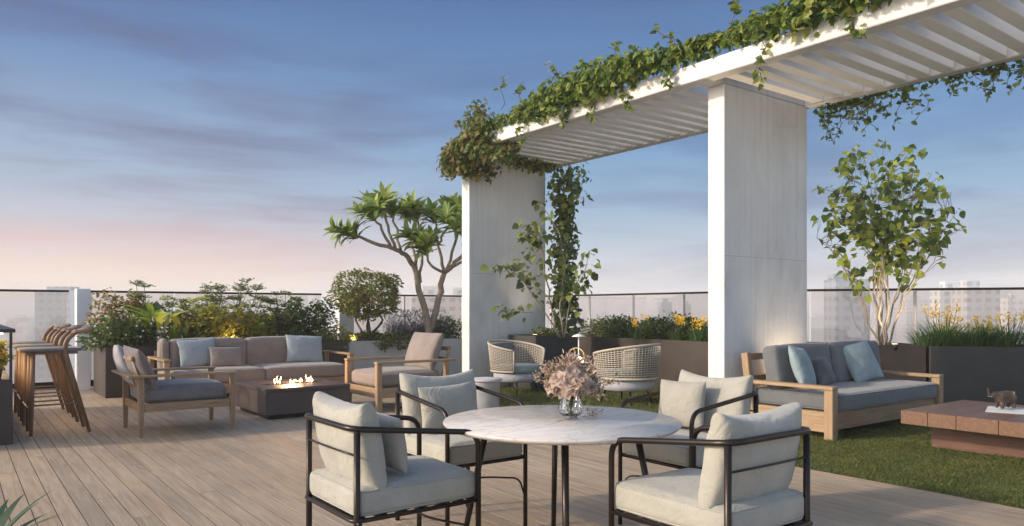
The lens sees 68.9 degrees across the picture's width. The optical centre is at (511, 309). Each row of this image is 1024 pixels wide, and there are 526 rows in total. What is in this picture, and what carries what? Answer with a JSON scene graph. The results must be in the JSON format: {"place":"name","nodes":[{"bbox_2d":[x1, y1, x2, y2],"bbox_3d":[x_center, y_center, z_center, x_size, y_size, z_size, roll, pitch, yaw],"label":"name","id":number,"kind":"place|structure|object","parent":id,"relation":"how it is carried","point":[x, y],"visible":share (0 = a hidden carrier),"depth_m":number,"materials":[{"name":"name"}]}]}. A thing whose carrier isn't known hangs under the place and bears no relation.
{"place":"outdoors","nodes":[
{"label":"outdoors","id":0,"kind":"place"},
{"bbox_2d":[6,315,34,380],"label":"city tower","id":1,"kind":"structure","parent":0,"point":[23,326],"depth_m":800.00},
{"bbox_2d":[35,287,92,382],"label":"city tower","id":2,"kind":"structure","parent":0,"point":[54,309],"depth_m":340.00,"materials":[{"name":"concrete"}]},
{"bbox_2d":[153,320,194,339],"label":"ornamental grass","id":3,"kind":"object","parent":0,"point":[172,336],"depth_m":11.26,"materials":[{"name":"green plant"}]},
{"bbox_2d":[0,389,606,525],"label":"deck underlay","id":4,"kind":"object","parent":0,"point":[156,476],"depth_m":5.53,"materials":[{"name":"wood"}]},
{"bbox_2d":[373,313,408,332],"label":"city tower","id":5,"kind":"structure","parent":0,"point":[377,321],"depth_m":700.00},
{"bbox_2d":[412,286,461,337],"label":"city tower","id":6,"kind":"structure","parent":0,"point":[452,305],"depth_m":300.00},
{"bbox_2d":[0,386,1023,525],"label":"deck","id":7,"kind":"structure","parent":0,"point":[838,500],"depth_m":5.39,"materials":[{"name":"wood"}]},
{"bbox_2d":[0,324,14,444],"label":"bar counter","id":8,"kind":"object","parent":7,"relation":"on","point":[6,409],"visible":0.99,"depth_m":6.89,"materials":[{"name":"grey"}]},
{"bbox_2d":[0,340,15,378],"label":"niche flowers","id":9,"kind":"object","parent":8,"relation":"on","point":[4,357],"visible":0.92,"depth_m":6.99,"materials":[{"name":"yellow plant"}]},
{"bbox_2d":[0,289,68,388],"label":"glass railing","id":10,"kind":"object","parent":7,"relation":"on","point":[38,383],"visible":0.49,"depth_m":11.72,"materials":[{"name":"black metal"}]},
{"bbox_2d":[6,324,71,416],"bbox_3d":[-5.697,0.715,9.014,0.656,1.078,0.551,0,0,-39],"label":"bar stool","id":11,"kind":"object","parent":7,"relation":"on","point":[50,331],"visible":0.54,"depth_m":8.99,"materials":[{"name":"brown wood"}]},
{"bbox_2d":[12,325,80,425],"bbox_3d":[-5.181,0.715,8.327,0.656,1.078,0.551,0,0,-36],"label":"bar stool","id":12,"kind":"object","parent":7,"relation":"on","point":[55,338],"visible":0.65,"depth_m":8.22,"materials":[{"name":"brown wood"}]},
{"bbox_2d":[16,326,91,436],"bbox_3d":[-4.665,0.715,7.638,0.656,1.078,0.551,0,0,-37],"label":"bar stool","id":13,"kind":"object","parent":7,"relation":"on","point":[63,349],"visible":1,"depth_m":7.54,"materials":[{"name":"brown wood"}]},
{"bbox_2d":[75,289,90,390],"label":"white pillar","id":14,"kind":"structure","parent":7,"relation":"on","point":[82,357],"depth_m":11.52,"materials":[{"name":"paint"}]},
{"bbox_2d":[111,355,237,437],"bbox_3d":[-3.538,0.855,7.822,1.035,0.790,0.940,0,0,-37],"label":"lounge armchair","id":15,"kind":"object","parent":7,"relation":"on","point":[210,392],"visible":0.95,"depth_m":7.58,"materials":[{"name":"fabric"}]},
{"bbox_2d":[113,344,134,383],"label":"throw pillow","id":16,"kind":"object","parent":15,"relation":"on","point":[119,359],"visible":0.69,"depth_m":7.56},
{"bbox_2d":[123,345,156,388],"bbox_3d":[-3.707,0.574,7.439,0.225,0.430,0.490,0,0,-43],"label":"throw pillow","id":17,"kind":"object","parent":15,"relation":"on","point":[142,364],"visible":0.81,"depth_m":7.30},
{"bbox_2d":[91,290,321,385],"bbox_3d":[-5.314,0.495,13.327,4.010,1.610,0.060,0,0,-37],"label":"glass railing","id":18,"kind":"object","parent":7,"relation":"on","point":[98,291],"visible":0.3,"depth_m":13.06,"materials":[{"name":"black metal"}]},
{"bbox_2d":[93,340,343,397],"bbox_3d":[-4.602,0.890,11.986,3.580,0.720,1.100,0,0,-37],"label":"planter box","id":19,"kind":"object","parent":7,"relation":"on","point":[107,382],"visible":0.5,"depth_m":10.74,"materials":[{"name":"metal"}]},
{"bbox_2d":[75,311,156,352],"bbox_3d":[-5.724,0.347,10.822,1.082,0.635,0.992,0,0,-37],"label":"flowering shrub","id":20,"kind":"object","parent":19,"relation":"in","point":[119,338],"visible":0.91,"depth_m":10.68,"materials":[{"name":"green plant"}]},
{"bbox_2d":[84,287,161,345],"bbox_3d":[-5.810,0.151,11.210,1.098,0.979,0.594,0,0,-16],"label":"autumn shrub","id":21,"kind":"object","parent":19,"relation":"on","point":[126,302],"visible":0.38,"depth_m":11.12,"materials":[{"name":"green plant"}]},
{"bbox_2d":[113,301,187,345],"bbox_3d":[-5.433,0.245,10.998,1.110,0.758,0.882,0,0,39],"label":"broadleaf plant","id":22,"kind":"object","parent":19,"relation":"on","point":[150,311],"visible":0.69,"depth_m":10.96,"materials":[{"name":"green plant"}]},
{"bbox_2d":[122,279,178,344],"bbox_3d":[-5.548,0.081,11.451,0.824,1.080,0.558,0,0,-37],"label":"umbel plant","id":23,"kind":"object","parent":19,"relation":"on","point":[139,283],"visible":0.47,"depth_m":11.38,"materials":[{"name":"green plant"}]},
{"bbox_2d":[160,295,210,340],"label":"umbel plant","id":24,"kind":"object","parent":19,"relation":"on","point":[190,301],"visible":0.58,"depth_m":11.71,"materials":[{"name":"green plant"}]},
{"bbox_2d":[166,313,208,338],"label":"canna plant","id":25,"kind":"object","parent":19,"relation":"on","point":[177,321],"visible":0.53,"depth_m":11.36,"materials":[{"name":"green plant"}]},
{"bbox_2d":[162,301,229,338],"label":"autumn shrub","id":26,"kind":"object","parent":19,"relation":"in","point":[188,316],"visible":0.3,"depth_m":11.62,"materials":[{"name":"green plant"}]},
{"bbox_2d":[171,283,229,336],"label":"umbel plant","id":27,"kind":"object","parent":19,"relation":"on","point":[206,290],"visible":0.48,"depth_m":12.08,"materials":[{"name":"green plant"}]},
{"bbox_2d":[190,302,279,338],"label":"golden shrub","id":28,"kind":"object","parent":19,"relation":"on","point":[245,320],"visible":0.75,"depth_m":11.73,"materials":[{"name":"green plant"}]},
{"bbox_2d":[205,278,269,333],"bbox_3d":[-4.533,0.037,12.342,1.061,1.168,0.750,0,0,-37],"label":"umbel plant","id":29,"kind":"object","parent":19,"relation":"on","point":[241,287],"visible":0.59,"depth_m":12.38,"materials":[{"name":"green plant"}]},
{"bbox_2d":[238,307,304,335],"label":"green shrub","id":30,"kind":"object","parent":19,"relation":"on","point":[285,331],"visible":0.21,"depth_m":12.39,"materials":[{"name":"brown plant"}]},
{"bbox_2d":[261,290,304,335],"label":"umbel plant","id":31,"kind":"object","parent":19,"relation":"on","point":[278,309],"visible":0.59,"depth_m":12.65,"materials":[{"name":"green plant"}]},
{"bbox_2d":[275,296,338,335],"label":"green shrub","id":32,"kind":"object","parent":19,"relation":"on","point":[306,329],"visible":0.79,"depth_m":12.83,"materials":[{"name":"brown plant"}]},
{"bbox_2d":[311,324,351,351],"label":"green shrub","id":33,"kind":"object","parent":19,"relation":"in","point":[326,336],"visible":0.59,"depth_m":12.63,"materials":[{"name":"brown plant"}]},
{"bbox_2d":[147,336,354,392],"bbox_3d":[-3.775,0.829,10.950,2.690,0.842,1.050,0,0,-37],"label":"lounge sofa","id":34,"kind":"object","parent":7,"relation":"on","point":[263,357],"visible":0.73,"depth_m":10.89,"materials":[{"name":"fabric"}]},
{"bbox_2d":[176,338,214,366],"bbox_3d":[-4.460,0.618,10.595,0.541,0.420,0.198,0,0,-37],"label":"throw pillow","id":35,"kind":"object","parent":34,"relation":"on","point":[193,353],"visible":0.77,"depth_m":10.52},
{"bbox_2d":[209,347,242,366],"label":"throw pillow","id":36,"kind":"object","parent":34,"relation":"on","point":[225,356],"visible":0.94,"depth_m":10.59,"materials":[{"name":"beige fabric"}]},
{"bbox_2d":[285,335,322,361],"bbox_3d":[-3.196,0.609,11.508,0.609,0.450,0.213,0,0,-35],"label":"throw pillow","id":37,"kind":"object","parent":34,"relation":"on","point":[304,348],"visible":0.97,"depth_m":11.44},
{"bbox_2d":[235,375,349,419],"bbox_3d":[-2.706,1.028,9.158,1.026,0.445,1.166,0,0,-37],"label":"fire table","id":38,"kind":"object","parent":7,"relation":"on","point":[276,398],"visible":0.99,"depth_m":8.70,"materials":[{"name":"concrete"}]},
{"bbox_2d":[304,391,480,525],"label":"dining chair","id":39,"kind":"object","parent":7,"relation":"on","point":[355,480],"visible":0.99,"depth_m":3.15,"materials":[{"name":"fabric"}]},
{"bbox_2d":[377,412,407,474],"bbox_3d":[-0.575,0.574,3.307,0.137,0.255,0.388,0,0,-37],"label":"lumbar pillow","id":40,"kind":"object","parent":39,"relation":"on","point":[395,451],"visible":0.48,"depth_m":3.17,"materials":[{"name":"fabric"}]},
{"bbox_2d":[344,332,455,412],"bbox_3d":[-1.454,0.779,9.697,1.130,0.943,0.950,0,0,-37],"label":"lounge armchair","id":41,"kind":"object","parent":7,"relation":"on","point":[378,382],"visible":0.84,"depth_m":9.57,"materials":[{"name":"fabric"}]},
{"bbox_2d":[395,369,527,525],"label":"dining chair","id":42,"kind":"object","parent":7,"relation":"on","point":[457,450],"visible":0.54,"depth_m":4.26,"materials":[{"name":"fabric"}]},
{"bbox_2d":[418,382,473,427],"bbox_3d":[-0.375,0.567,4.351,0.379,0.269,0.132,0,0,-37],"label":"lumbar pillow","id":43,"kind":"object","parent":42,"relation":"on","point":[453,399],"visible":0.6,"depth_m":4.28,"materials":[{"name":"fabric"}]},
{"bbox_2d":[474,377,501,408],"bbox_3d":[-0.312,1.025,8.666,0.400,0.450,0.400,0,0,-37],"label":"drum table","id":44,"kind":"object","parent":7,"relation":"on","point":[485,400],"visible":0.61,"depth_m":8.51,"materials":[{"name":"grey stone"}]},
{"bbox_2d":[443,405,681,525],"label":"dining table","id":45,"kind":"object","parent":7,"relation":"on","point":[536,424],"visible":0.86,"depth_m":3.47,"materials":[{"name":"white stone"}]},
{"bbox_2d":[558,394,582,419],"bbox_3d":[0.286,0.463,3.636,0.121,0.142,0.124,0,0,-37],"label":"glass vase","id":46,"kind":"object","parent":45,"relation":"on","point":[571,408],"visible":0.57,"depth_m":3.59,"materials":[{"name":"clear glass"}]},
{"bbox_2d":[529,347,619,400],"bbox_3d":[0.299,0.348,3.629,0.411,0.335,0.378,0,0,-9],"label":"flower bouquet","id":47,"kind":"object","parent":46,"relation":"in","point":[573,375],"visible":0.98,"depth_m":3.54,"materials":[{"name":"pink plant"}]},
{"bbox_2d":[559,407,603,420],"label":"fallen sprig","id":48,"kind":"object","parent":45,"relation":"on","point":[593,412],"visible":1,"depth_m":3.70,"materials":[{"name":"grey plant"}]},
{"bbox_2d":[618,369,757,524],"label":"dining chair","id":49,"kind":"object","parent":7,"relation":"on","point":[731,396],"visible":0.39,"depth_m":4.25,"materials":[{"name":"fabric"}]},
{"bbox_2d":[659,379,705,428],"bbox_3d":[0.999,0.557,4.405,0.139,0.288,0.350,0,0,-37],"label":"lumbar pillow","id":50,"kind":"object","parent":49,"relation":"on","point":[681,402],"visible":0.75,"depth_m":4.33,"materials":[{"name":"fabric"}]},
{"bbox_2d":[609,402,812,525],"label":"dining chair","id":51,"kind":"object","parent":7,"relation":"on","point":[743,476],"visible":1,"depth_m":2.84,"materials":[{"name":"fabric"}]},
{"bbox_3d":[-1.597,1.010,2.250,0.400,0.480,0.400,0,0,-37],"label":"plant pot","id":52,"kind":"object","parent":7,"relation":"on","visible":0},
{"bbox_2d":[0,490,60,525],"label":"agave plant","id":53,"kind":"object","parent":52,"relation":"in","point":[5,516],"visible":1,"depth_m":2.34,"materials":[{"name":"green plant"}]},
{"bbox_2d":[0,0,1023,322],"label":"sky","id":54,"kind":"structure","parent":0,"point":[169,145],"materials":[{"name":"blue"}]},
{"bbox_2d":[658,298,671,325],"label":"city tower","id":55,"kind":"structure","parent":0,"point":[665,305],"depth_m":620.00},
{"bbox_2d":[499,385,1023,508],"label":"lawn","id":56,"kind":"structure","parent":0,"point":[843,436],"depth_m":6.08,"materials":[{"name":"plant"}]},
{"bbox_2d":[334,292,353,338],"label":"white pillar","id":57,"kind":"structure","parent":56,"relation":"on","point":[342,319],"depth_m":14.02,"materials":[{"name":"paint"}]},
{"bbox_2d":[338,338,461,375],"bbox_3d":[-2.126,0.900,13.968,2.440,0.700,1.000,0,0,-37],"label":"planter box","id":58,"kind":"object","parent":56,"relation":"on","point":[364,348],"visible":0.2,"depth_m":13.31,"materials":[{"name":"concrete"}]},
{"bbox_2d":[326,267,403,340],"bbox_3d":[-2.613,-0.055,13.286,1.386,1.393,1.389,0,0,-37],"label":"topiary tree","id":59,"kind":"object","parent":58,"relation":"in","point":[357,299],"visible":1,"depth_m":13.07,"materials":[{"name":"green plant"}]},
{"bbox_2d":[338,330,393,340],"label":"hedge","id":60,"kind":"object","parent":58,"relation":"in","point":[357,336],"visible":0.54,"depth_m":13.20,"materials":[{"name":"green plant"}]},
{"bbox_2d":[363,332,409,351],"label":"hedge","id":61,"kind":"object","parent":58,"relation":"in","point":[381,336],"visible":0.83,"depth_m":13.28,"materials":[{"name":"green plant"}]},
{"bbox_2d":[322,181,461,332],"bbox_3d":[-1.747,-0.814,13.558,3.126,2.903,1.987,0,0,-6],"label":"plumeria tree","id":62,"kind":"object","parent":58,"relation":"in","point":[382,202],"visible":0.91,"depth_m":13.29,"materials":[{"name":"green plant"}]},
{"bbox_2d":[381,308,449,339],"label":"lavender bush","id":63,"kind":"object","parent":58,"relation":"on","point":[408,329],"visible":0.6,"depth_m":13.86,"materials":[{"name":"purple plant"}]},
{"bbox_2d":[430,314,461,338],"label":"green shrub","id":64,"kind":"object","parent":58,"relation":"in","point":[450,333],"visible":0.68,"depth_m":14.38,"materials":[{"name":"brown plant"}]},
{"bbox_2d":[385,294,461,323],"bbox_3d":[-1.665,0.495,16.070,4.380,1.610,0.070,0,0,-37],"label":"glass railing","id":65,"kind":"object","parent":56,"relation":"on","point":[425,296],"visible":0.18,"depth_m":15.92,"materials":[{"name":"black metal"}]},
{"bbox_2d":[487,339,544,394],"bbox_3d":[0.043,0.859,11.233,0.867,0.790,0.822,0,0,-45],"label":"rattan chair","id":66,"kind":"object","parent":56,"relation":"on","point":[505,367],"visible":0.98,"depth_m":11.00,"materials":[{"name":"beige wicker"}]},
{"bbox_2d":[508,334,577,389],"bbox_3d":[0.504,0.830,12.078,0.880,0.840,0.720,0,0,-37],"label":"planter box","id":67,"kind":"object","parent":56,"relation":"on","point":[553,345],"visible":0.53,"depth_m":11.75,"materials":[{"name":"metal"}]},
{"bbox_2d":[480,200,600,337],"bbox_3d":[0.422,-0.633,11.584,1.878,2.172,0.790,0,0,-7],"label":"potted tree","id":68,"kind":"object","parent":67,"relation":"in","point":[534,241],"visible":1,"depth_m":11.62,"materials":[{"name":"green plant"}]},
{"bbox_2d":[528,325,561,335],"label":"green shrub","id":69,"kind":"object","parent":67,"relation":"in","point":[545,331],"visible":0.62,"depth_m":12.04,"materials":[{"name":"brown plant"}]},
{"bbox_2d":[593,343,661,405],"bbox_3d":[1.560,0.847,9.966,0.871,0.814,0.919,0,0,43],"label":"rattan chair","id":70,"kind":"object","parent":56,"relation":"on","point":[641,374],"visible":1,"depth_m":9.65,"materials":[{"name":"beige wicker"}]},
{"bbox_2d":[545,289,809,330],"bbox_3d":[2.329,0.495,14.403,0.070,1.610,7.450,0,0,-37],"label":"glass railing","id":71,"kind":"object","parent":56,"relation":"on","point":[633,304],"visible":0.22,"depth_m":14.40,"materials":[{"name":"black metal"}]},
{"bbox_2d":[546,332,827,387],"bbox_3d":[2.138,0.865,13.166,1.180,0.770,6.700,0,0,-37],"label":"planter box","id":72,"kind":"object","parent":56,"relation":"on","point":[677,357],"visible":0.08,"depth_m":11.77,"materials":[{"name":"metal"}]},
{"bbox_2d":[581,315,629,336],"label":"hedge bush","id":73,"kind":"object","parent":72,"relation":"in","point":[593,331],"visible":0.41,"depth_m":13.63,"materials":[{"name":"green plant"}]},
{"bbox_2d":[595,313,642,337],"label":"hedge bush","id":74,"kind":"object","parent":72,"relation":"in","point":[615,322],"visible":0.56,"depth_m":13.16,"materials":[{"name":"green plant"}]},
{"bbox_2d":[626,314,654,338],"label":"flowering tuft","id":75,"kind":"object","parent":72,"relation":"in","point":[635,333],"visible":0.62,"depth_m":12.57,"materials":[{"name":"green plant"}]},
{"bbox_2d":[611,317,673,339],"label":"hedge bush","id":76,"kind":"object","parent":72,"relation":"in","point":[624,329],"visible":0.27,"depth_m":12.71,"materials":[{"name":"green plant"}]},
{"bbox_2d":[635,310,700,339],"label":"hedge bush","id":77,"kind":"object","parent":72,"relation":"in","point":[661,330],"visible":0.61,"depth_m":12.22,"materials":[{"name":"green plant"}]},
{"bbox_2d":[662,314,691,340],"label":"flowering tuft","id":78,"kind":"object","parent":72,"relation":"in","point":[679,336],"visible":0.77,"depth_m":11.87,"materials":[{"name":"green plant"}]},
{"bbox_2d":[672,317,707,340],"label":"hedge bush","id":79,"kind":"object","parent":72,"relation":"in","point":[706,330],"visible":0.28,"depth_m":11.90,"materials":[{"name":"green plant"}]},
{"bbox_2d":[681,315,707,340],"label":"flowering tuft","id":80,"kind":"object","parent":72,"relation":"in","point":[697,334],"visible":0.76,"depth_m":11.55,"materials":[{"name":"green plant"}]},
{"bbox_2d":[462,0,1023,403],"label":"pergola","id":81,"kind":"object","parent":56,"relation":"on","point":[757,221],"visible":0.78,"depth_m":8.24,"materials":[{"name":"concrete"}]},
{"bbox_2d":[436,98,521,184],"bbox_3d":[-0.534,-2.534,11.208,1.038,1.196,1.734,0,0,-15],"label":"climbing vine","id":82,"kind":"object","parent":81,"relation":"attached to","point":[484,149],"visible":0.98,"depth_m":11.03,"materials":[{"name":"green plant"}]},
{"bbox_2d":[501,154,593,334],"bbox_3d":[0.641,-0.966,12.201,0.859,3.355,2.045,0,0,31],"label":"climbing vine","id":83,"kind":"object","parent":81,"relation":"attached to","point":[565,210],"visible":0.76,"depth_m":12.54,"materials":[{"name":"green plant"}]},
{"bbox_2d":[485,0,891,147],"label":"climbing vine","id":84,"kind":"object","parent":81,"relation":"attached to","point":[585,83],"visible":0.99,"depth_m":8.01,"materials":[{"name":"green plant"}]},
{"bbox_2d":[812,59,1023,144],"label":"hanging vine","id":85,"kind":"object","parent":81,"relation":"hanging from","point":[994,72],"visible":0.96,"depth_m":8.10,"materials":[{"name":"green plant"}]},
{"bbox_2d":[741,340,943,440],"bbox_3d":[3.638,0.806,8.149,2.314,0.896,1.040,0,0,-37],"label":"outdoor sofa","id":86,"kind":"object","parent":56,"relation":"on","point":[845,402],"visible":0.72,"depth_m":7.70,"materials":[{"name":"fabric"}]},
{"bbox_2d":[788,345,815,384],"bbox_3d":[2.981,0.595,7.663,0.221,0.472,0.511,0,0,35],"label":"throw pillow","id":87,"kind":"object","parent":86,"relation":"on","point":[802,366],"visible":0.86,"depth_m":7.53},
{"bbox_2d":[810,356,835,384],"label":"throw pillow","id":88,"kind":"object","parent":86,"relation":"on","point":[824,372],"visible":0.73,"depth_m":7.89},
{"bbox_2d":[843,340,883,381],"bbox_3d":[3.964,0.593,8.472,0.560,0.489,0.242,0,0,-27],"label":"throw pillow","id":89,"kind":"object","parent":86,"relation":"on","point":[861,362],"visible":0.94,"depth_m":8.38,"materials":[{"name":"fabric"}]},
{"bbox_2d":[878,343,925,381],"bbox_3d":[5.066,0.860,10.187,0.800,0.780,0.760,0,0,7],"label":"planter box","id":90,"kind":"object","parent":56,"relation":"on","point":[905,357],"visible":0.33,"depth_m":9.79,"materials":[{"name":"metal"}]},
{"bbox_2d":[810,139,966,344],"bbox_3d":[5.132,-0.886,10.179,1.834,2.883,1.644,0,0,-37],"label":"potted tree","id":91,"kind":"object","parent":90,"relation":"on","point":[879,226],"visible":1,"depth_m":10.06,"materials":[{"name":"green plant"}]},
{"bbox_2d":[810,287,1023,338],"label":"glass railing","id":92,"kind":"object","parent":56,"relation":"on","point":[914,290],"visible":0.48,"depth_m":10.93,"materials":[{"name":"black metal"}]},
{"bbox_2d":[901,400,1023,458],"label":"coffee table","id":93,"kind":"object","parent":56,"relation":"on","point":[968,426],"visible":0.91,"depth_m":6.42,"materials":[{"name":"wood"}]},
{"bbox_2d":[985,406,1023,413],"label":"open magazine","id":94,"kind":"object","parent":93,"relation":"on","point":[1010,410],"visible":1,"depth_m":6.58,"materials":[{"name":"paper"}]},
{"bbox_2d":[987,388,1016,407],"bbox_3d":[4.362,0.786,6.644,0.299,0.182,0.104,0,0,-8],"label":"elephant statue","id":95,"kind":"object","parent":94,"relation":"on","point":[1006,397],"visible":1,"depth_m":6.61,"materials":[{"name":"brown metal"}]},
{"bbox_2d":[926,344,1023,404],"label":"planter box","id":96,"kind":"object","parent":56,"relation":"on","point":[972,373],"visible":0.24,"depth_m":9.68,"materials":[{"name":"metal"}]},
{"bbox_2d":[893,325,960,352],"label":"reed tuft","id":97,"kind":"object","parent":96,"relation":"in","point":[920,340],"visible":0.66,"depth_m":9.86,"materials":[{"name":"green plant"}]},
{"bbox_2d":[909,300,982,345],"bbox_3d":[5.809,0.214,10.036,1.096,0.712,1.086,0,0,-37],"label":"reed tuft","id":98,"kind":"object","parent":96,"relation":"on","point":[950,342],"visible":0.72,"depth_m":9.92,"materials":[{"name":"green plant"}]},
{"bbox_2d":[931,318,969,343],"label":"feathery plant","id":99,"kind":"object","parent":96,"relation":"in","point":[951,327],"visible":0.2,"depth_m":10.15,"materials":[{"name":"yellow plant"}]},
{"bbox_2d":[944,323,995,345],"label":"reed tuft","id":100,"kind":"object","parent":96,"relation":"on","point":[966,341],"visible":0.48,"depth_m":9.80,"materials":[{"name":"green plant"}]},
{"bbox_2d":[965,318,1005,339],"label":"feathery plant","id":101,"kind":"object","parent":96,"relation":"in","point":[986,327],"visible":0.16,"depth_m":10.10,"materials":[{"name":"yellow plant"}]},
{"bbox_2d":[961,315,1014,346],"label":"reed tuft","id":102,"kind":"object","parent":96,"relation":"on","point":[986,342],"visible":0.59,"depth_m":9.79,"materials":[{"name":"green plant"}]},
{"bbox_2d":[978,311,1023,346],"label":"reed tuft","id":103,"kind":"object","parent":96,"relation":"on","point":[1013,342],"visible":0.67,"depth_m":9.78,"materials":[{"name":"green plant"}]},
{"bbox_2d":[807,315,823,341],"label":"city tower","id":104,"kind":"structure","parent":0,"point":[815,328],"depth_m":800.00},
{"bbox_2d":[824,274,869,341],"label":"city tower","id":105,"kind":"structure","parent":0,"point":[844,318],"depth_m":260.00,"materials":[{"name":"concrete"}]},
{"bbox_2d":[897,296,929,343],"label":"city tower","id":106,"kind":"structure","parent":0,"point":[905,318],"depth_m":640.00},
{"bbox_2d":[930,281,955,332],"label":"city tower","id":107,"kind":"structure","parent":0,"point":[942,298],"depth_m":330.95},
{"bbox_2d":[951,280,999,332],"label":"city tower","id":108,"kind":"structure","parent":0,"point":[983,304],"depth_m":300.00,"materials":[{"name":"concrete"}]},
{"bbox_2d":[1000,293,1023,343],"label":"city tower","id":109,"kind":"structure","parent":0,"point":[1012,303],"depth_m":420.00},
{"label":"city ground","id":110,"kind":"structure","parent":0,"visible":0},
{"bbox_2d":[0,313,812,374],"bbox_3d":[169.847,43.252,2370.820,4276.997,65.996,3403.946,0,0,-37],"label":"distant city","id":111,"kind":"object","parent":110,"relation":"on","point":[356,328],"visible":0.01,"depth_m":1646.44},
{"bbox_2d":[870,303,896,342],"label":"city tower","id":112,"kind":"structure","parent":110,"relation":"on","point":[873,319],"depth_m":700.00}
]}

